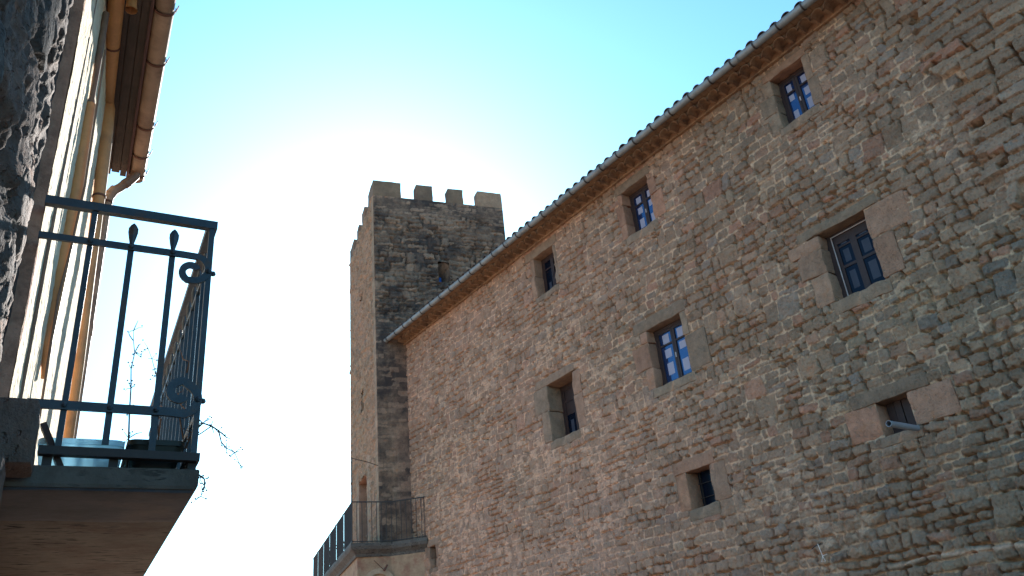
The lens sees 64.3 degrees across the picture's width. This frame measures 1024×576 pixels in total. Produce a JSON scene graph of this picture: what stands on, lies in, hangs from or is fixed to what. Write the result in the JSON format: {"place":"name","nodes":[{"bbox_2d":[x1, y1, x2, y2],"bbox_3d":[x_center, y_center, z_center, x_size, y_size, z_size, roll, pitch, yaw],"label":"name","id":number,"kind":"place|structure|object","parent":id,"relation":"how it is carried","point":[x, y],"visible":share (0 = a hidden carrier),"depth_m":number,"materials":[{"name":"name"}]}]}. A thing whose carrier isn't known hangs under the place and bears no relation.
{"place":"outdoors","nodes":[
{"label":"outdoors","id":0,"kind":"place"},
{"bbox_2d":[313,180,505,575],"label":"castle tower","id":1,"kind":"structure","parent":0,"point":[409,258],"depth_m":27.57,"materials":[{"name":"stone"}]},
{"bbox_2d":[358,467,368,542],"bbox_3d":[-4.627,7.310,26.510,0.444,2.954,2.179,4,-28,-19],"label":"door","id":2,"kind":"structure","parent":1,"relation":"in","point":[363,519],"depth_m":27.18,"materials":[{"name":"wood"}]},
{"bbox_2d":[77,0,803,575],"label":"sky","id":3,"kind":"structure","parent":0,"point":[278,120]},
{"bbox_2d":[384,0,1023,575],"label":"stone building","id":4,"kind":"structure","parent":0,"point":[754,306],"depth_m":14.89,"materials":[{"name":"brown stone"}]},
{"bbox_2d":[426,538,440,573],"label":"window","id":5,"kind":"structure","parent":4,"relation":"in","point":[433,561],"depth_m":22.90,"materials":[{"name":"stone"}]},
{"bbox_2d":[525,234,559,303],"bbox_3d":[0.996,-0.386,21.133,0.557,1.575,1.396,13,-32,-33],"label":"window","id":6,"kind":"structure","parent":4,"relation":"in","point":[545,279],"depth_m":21.21,"materials":[{"name":"stone"}]},
{"bbox_2d":[533,363,586,450],"bbox_3d":[1.314,2.905,19.521,0.561,1.843,1.879,13,-32,-33],"label":"window","id":7,"kind":"structure","parent":4,"relation":"in","point":[566,415],"depth_m":19.68,"materials":[{"name":"stone"}]},
{"bbox_2d":[614,165,665,245],"bbox_3d":[3.068,-1.834,18.512,0.552,1.632,1.500,13,-32,-33],"label":"window","id":8,"kind":"structure","parent":4,"relation":"in","point":[638,212],"depth_m":18.65,"materials":[{"name":"stone"}]},
{"bbox_2d":[632,298,712,398],"bbox_3d":[3.420,1.301,16.904,0.568,1.790,2.092,13,-32,-33],"label":"window","id":9,"kind":"structure","parent":4,"relation":"in","point":[665,331],"depth_m":16.98,"materials":[{"name":"stone"}]},
{"bbox_2d":[672,450,732,521],"bbox_3d":[3.792,3.774,15.506,0.560,1.202,1.334,13,-32,-33],"label":"window","id":10,"kind":"structure","parent":4,"relation":"in","point":[700,489],"depth_m":15.59,"materials":[{"name":"stone"}]},
{"bbox_2d":[760,47,823,136],"bbox_3d":[5.437,-3.615,15.553,0.556,1.528,1.314,13,-32,-33],"label":"window","id":11,"kind":"structure","parent":4,"relation":"in","point":[792,84],"depth_m":15.59,"materials":[{"name":"stone"}]},
{"bbox_2d":[788,189,911,315],"bbox_3d":[5.894,-0.476,13.795,0.560,1.741,2.348,13,-32,-33],"label":"window","id":12,"kind":"structure","parent":4,"relation":"in","point":[858,266],"depth_m":13.85,"materials":[{"name":"stone"}]},
{"bbox_2d":[844,371,962,448],"bbox_3d":[6.129,1.936,12.620,0.551,0.963,1.861,13,-32,-33],"label":"window","id":13,"kind":"structure","parent":4,"relation":"in","point":[895,401],"depth_m":12.60,"materials":[{"name":"stone"}]},
{"label":"ground","id":14,"kind":"structure","parent":0,"visible":0},
{"bbox_2d":[0,0,217,575],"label":"house","id":15,"kind":"structure","parent":14,"relation":"on","point":[80,84],"depth_m":3.34,"materials":[{"name":"stone"}]},
{"bbox_2d":[40,422,63,465],"bbox_3d":[-1.628,0.560,2.883,0.093,0.163,0.050,8,-30,-26],"label":"wooden slat","id":16,"kind":"object","parent":15,"relation":"on","point":[46,432],"visible":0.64,"depth_m":2.87,"materials":[{"name":"brown wood"}]},
{"bbox_2d":[38,437,124,466],"bbox_3d":[-1.671,0.717,3.140,0.282,0.112,0.562,8,-30,-26],"label":"planter","id":17,"kind":"object","parent":15,"relation":"on","point":[94,443],"visible":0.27,"depth_m":2.94,"materials":[{"name":"grey metal"}]},
{"bbox_2d":[120,439,184,468],"bbox_3d":[-1.437,0.732,3.227,0.202,0.118,0.512,8,-30,-26],"label":"planter","id":18,"kind":"object","parent":15,"relation":"on","point":[161,445],"visible":0.28,"depth_m":3.04,"materials":[{"name":"black plastic"}]},
{"bbox_2d":[122,321,142,467],"bbox_3d":[-1.477,0.410,3.178,0.097,0.620,0.042,8,-30,-26],"label":"dry plant","id":19,"kind":"object","parent":18,"relation":"in","point":[129,436],"visible":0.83,"depth_m":3.18,"materials":[{"name":"brown plant"}]},
{"bbox_2d":[141,339,163,439],"bbox_3d":[-1.419,0.427,3.202,0.112,0.462,0.044,8,-30,-26],"label":"dry plant","id":20,"kind":"object","parent":18,"relation":"in","point":[154,369],"visible":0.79,"depth_m":3.25,"materials":[{"name":"brown plant"}]},
{"bbox_2d":[157,350,189,439],"bbox_3d":[-1.821,0.775,4.204,0.072,0.733,1.863,8,-30,-26],"label":"dry vine","id":21,"kind":"object","parent":15,"relation":"attached to","point":[180,404],"visible":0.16,"depth_m":3.64,"materials":[{"name":"brown plant"}]},
{"bbox_2d":[191,474,208,502],"bbox_3d":[-1.163,0.738,3.045,0.058,0.134,0.038,8,-30,-26],"label":"dry plant","id":22,"kind":"object","parent":15,"relation":"on","point":[204,484],"visible":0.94,"depth_m":3.05,"materials":[{"name":"brown plant"}]},
{"bbox_2d":[183,416,242,469],"bbox_3d":[-1.147,0.596,3.135,0.227,0.211,0.043,8,-30,-26],"label":"dry plant","id":23,"kind":"object","parent":15,"relation":"on","point":[212,427],"visible":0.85,"depth_m":3.15,"materials":[{"name":"brown plant"}]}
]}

